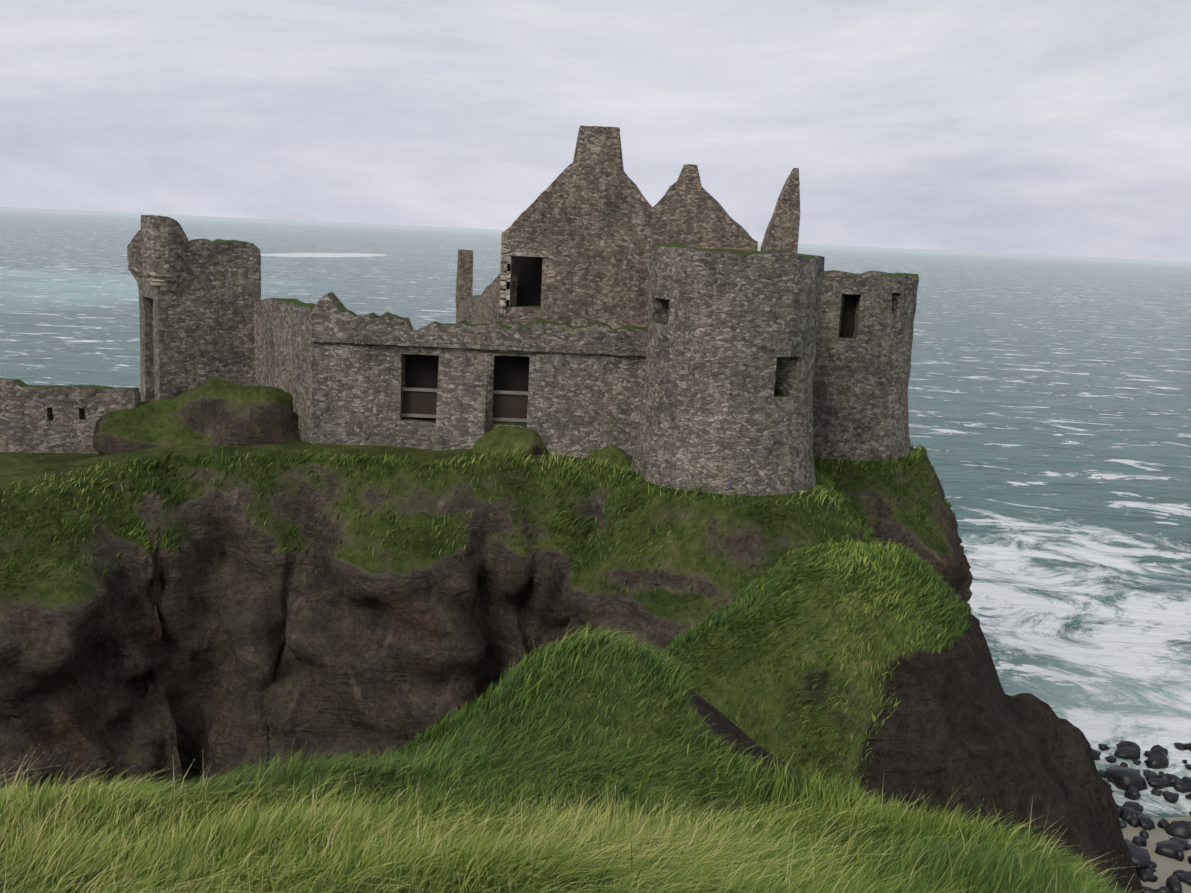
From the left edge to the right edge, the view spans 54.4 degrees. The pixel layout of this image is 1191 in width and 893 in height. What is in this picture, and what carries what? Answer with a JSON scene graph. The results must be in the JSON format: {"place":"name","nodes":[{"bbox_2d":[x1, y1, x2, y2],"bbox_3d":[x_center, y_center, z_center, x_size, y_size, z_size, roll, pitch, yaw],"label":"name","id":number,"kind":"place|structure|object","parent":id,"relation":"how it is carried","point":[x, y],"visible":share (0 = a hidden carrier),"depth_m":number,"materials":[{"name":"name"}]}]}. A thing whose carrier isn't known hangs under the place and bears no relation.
{"place":"outdoors","nodes":[
{"label":"outdoors","id":0,"kind":"place"},
{"bbox_2d":[312,292,647,457],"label":"curtain wall","id":1,"kind":"structure","parent":0,"point":[582,405],"depth_m":58.29,"materials":[{"name":"grey stone"}]},
{"bbox_2d":[402,391,527,418],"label":"window panels","id":2,"kind":"object","parent":1,"relation":"in","point":[504,405],"visible":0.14,"depth_m":59.38,"materials":[{"name":"brown wood"}]},
{"bbox_2d":[402,387,527,421],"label":"window rails","id":3,"kind":"object","parent":1,"relation":"attached to","point":[494,392],"depth_m":59.26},
{"bbox_2d":[405,354,529,419],"bbox_3d":[-6.638,-3.153,59.858,7.066,4.119,0.080,2,10,-1],"label":"window","id":4,"kind":"structure","parent":1,"relation":"attached to","point":[511,373],"depth_m":59.70,"materials":[{"name":"black"}]},
{"bbox_2d":[312,337,645,355],"bbox_3d":[-5.774,-5.010,58.142,16.862,0.230,0.300,2,10,-1],"label":"wall ledge","id":5,"kind":"object","parent":1,"relation":"attached to","point":[457,345],"visible":0.88,"depth_m":58.02,"materials":[{"name":"grey stone"}]},
{"bbox_2d":[0,392,979,797],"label":"cliff","id":6,"kind":"structure","parent":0,"point":[224,646],"depth_m":52.65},
{"bbox_2d":[0,378,139,453],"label":"approach wall","id":7,"kind":"structure","parent":6,"relation":"on","point":[43,419],"depth_m":59.98,"materials":[{"name":"grey stone"}]},
{"bbox_2d":[139,276,144,400],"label":"wall","id":8,"kind":"structure","parent":6,"relation":"on","point":[141,340],"depth_m":69.55,"materials":[{"name":"grey stone"}]},
{"bbox_2d":[127,229,142,267],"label":"turret","id":9,"kind":"object","parent":8,"relation":"attached to","point":[134,251],"visible":0.31,"depth_m":67.96,"materials":[{"name":"grey stone"}]},
{"bbox_2d":[137,232,181,400],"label":"gatehouse","id":10,"kind":"object","parent":6,"relation":"on","point":[169,302],"visible":0.17,"depth_m":68.75,"materials":[{"name":"grey stone"}]},
{"bbox_2d":[128,267,142,284],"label":"corbel","id":11,"kind":"object","parent":10,"relation":"attached to","point":[137,274],"visible":0.31,"depth_m":68.41,"materials":[{"name":"grey stone"}]},
{"bbox_2d":[93,377,300,455],"bbox_3d":[-19.448,1.391,62.787,15.909,10.447,7.876,2,10,-1],"label":"grassy mound","id":12,"kind":"object","parent":6,"relation":"on","point":[216,411],"visible":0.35,"depth_m":59.63,"materials":[{"name":"green plant"}]},
{"bbox_2d":[153,239,259,398],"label":"gatehouse","id":13,"kind":"object","parent":6,"relation":"on","point":[204,334],"visible":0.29,"depth_m":66.11,"materials":[{"name":"grey stone"}]},
{"bbox_2d":[141,215,187,272],"bbox_3d":[-24.103,-11.349,64.825,2.456,3.094,2.493,2,10,-1],"label":"turret","id":14,"kind":"object","parent":13,"relation":"on","point":[165,242],"visible":0.92,"depth_m":63.86,"materials":[{"name":"grey stone"}]},
{"bbox_2d":[143,271,186,290],"bbox_3d":[-24.212,-9.068,65.242,2.420,1.600,2.420,2,10,-1],"label":"corbel","id":15,"kind":"object","parent":13,"relation":"attached to","point":[165,281],"visible":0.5,"depth_m":64.42,"materials":[{"name":"grey stone"}]},
{"bbox_2d":[240,253,260,365],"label":"gatehouse","id":16,"kind":"object","parent":6,"relation":"on","point":[250,294],"visible":0.04,"depth_m":67.18,"materials":[{"name":"grey stone"}]},
{"bbox_2d":[253,298,315,443],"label":"curtain wall","id":17,"kind":"structure","parent":6,"relation":"on","point":[283,329],"depth_m":61.77,"materials":[{"name":"grey stone"}]},
{"bbox_2d":[0,442,955,615],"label":"crag grass tufts","id":18,"kind":"object","parent":6,"relation":"on","point":[916,452],"depth_m":54.66,"materials":[{"name":"green plant"}]},
{"bbox_2d":[456,249,517,323],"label":"ruined wall","id":19,"kind":"structure","parent":6,"relation":"on","point":[483,307],"depth_m":73.92,"materials":[{"name":"grey stone"}]},
{"bbox_2d":[471,426,548,457],"bbox_3d":[-4.481,2.052,58.568,4.893,6.325,4.990,2,10,-1],"label":"grassy mound","id":20,"kind":"object","parent":6,"relation":"on","point":[501,439],"depth_m":57.48,"materials":[{"name":"green plant"}]},
{"bbox_2d":[499,125,682,328],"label":"gable wall","id":21,"kind":"structure","parent":6,"relation":"on","point":[591,223],"depth_m":64.54,"materials":[{"name":"grey stone"}]},
{"bbox_2d":[499,236,546,315],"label":"manor quoins","id":22,"kind":"object","parent":21,"relation":"attached to","point":[505,276],"visible":0.88,"depth_m":64.69,"materials":[{"name":"grey stone"}]},
{"bbox_2d":[512,256,541,305],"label":"window opening","id":23,"kind":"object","parent":21,"relation":"in","point":[529,269],"depth_m":67.22,"materials":[{"name":"black"}]},
{"bbox_2d":[588,445,631,473],"bbox_3d":[0.621,2.979,58.721,4.135,6.212,4.024,2,10,-1],"label":"grassy mound","id":24,"kind":"object","parent":6,"relation":"on","point":[616,455],"depth_m":57.85,"materials":[{"name":"green plant"}]},
{"bbox_2d":[653,164,757,250],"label":"gable wall","id":25,"kind":"structure","parent":6,"relation":"on","point":[689,210],"depth_m":78.13,"materials":[{"name":"grey stone"}]},
{"bbox_2d":[631,242,824,495],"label":"tower","id":26,"kind":"structure","parent":6,"relation":"on","point":[731,340],"depth_m":53.60,"materials":[{"name":"grey stone"}]},
{"bbox_2d":[711,249,759,254],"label":"grass","id":27,"kind":"structure","parent":26,"relation":"on","point":[748,252],"depth_m":54.67,"materials":[{"name":"green plant"}]},
{"bbox_2d":[761,168,799,252],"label":"ruined gable fragment","id":28,"kind":"object","parent":6,"relation":"on","point":[782,232],"visible":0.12,"depth_m":70.38,"materials":[{"name":"grey stone"}]},
{"bbox_2d":[812,270,918,460],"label":"tower","id":29,"kind":"structure","parent":6,"relation":"on","point":[861,376],"depth_m":65.12,"materials":[{"name":"grey stone"}]},
{"bbox_2d":[840,295,857,337],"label":"window opening","id":30,"kind":"object","parent":29,"relation":"in","point":[848,320],"depth_m":65.42,"materials":[{"name":"black"}]},
{"bbox_2d":[0,548,1144,892],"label":"headland","id":31,"kind":"structure","parent":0,"point":[960,722],"depth_m":22.66,"materials":[{"name":"green plant"}]},
{"bbox_2d":[0,538,1161,892],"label":"grass","id":32,"kind":"structure","parent":31,"relation":"on","point":[600,846],"depth_m":9.47,"materials":[{"name":"green plant"}]},
{"bbox_2d":[0,207,1190,823],"bbox_3d":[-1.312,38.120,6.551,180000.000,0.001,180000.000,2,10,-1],"label":"sea","id":33,"kind":"structure","parent":0,"point":[1050,409],"depth_m":317.66,"materials":[{"name":"liquid"}]},
{"bbox_2d":[0,0,1190,261],"label":"sky","id":34,"kind":"structure","parent":0,"point":[1035,127],"materials":[{"name":"grey"}]},
{"bbox_2d":[1121,816,1190,892],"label":"beach sand","id":35,"kind":"structure","parent":0,"point":[1166,867],"depth_m":76.21,"materials":[{"name":"beige sand"}]},
{"bbox_2d":[1091,740,1190,892],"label":"beach boulders","id":36,"kind":"object","parent":35,"relation":"on","point":[1131,782],"visible":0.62,"depth_m":82.67,"materials":[{"name":"black stone"}]}
]}

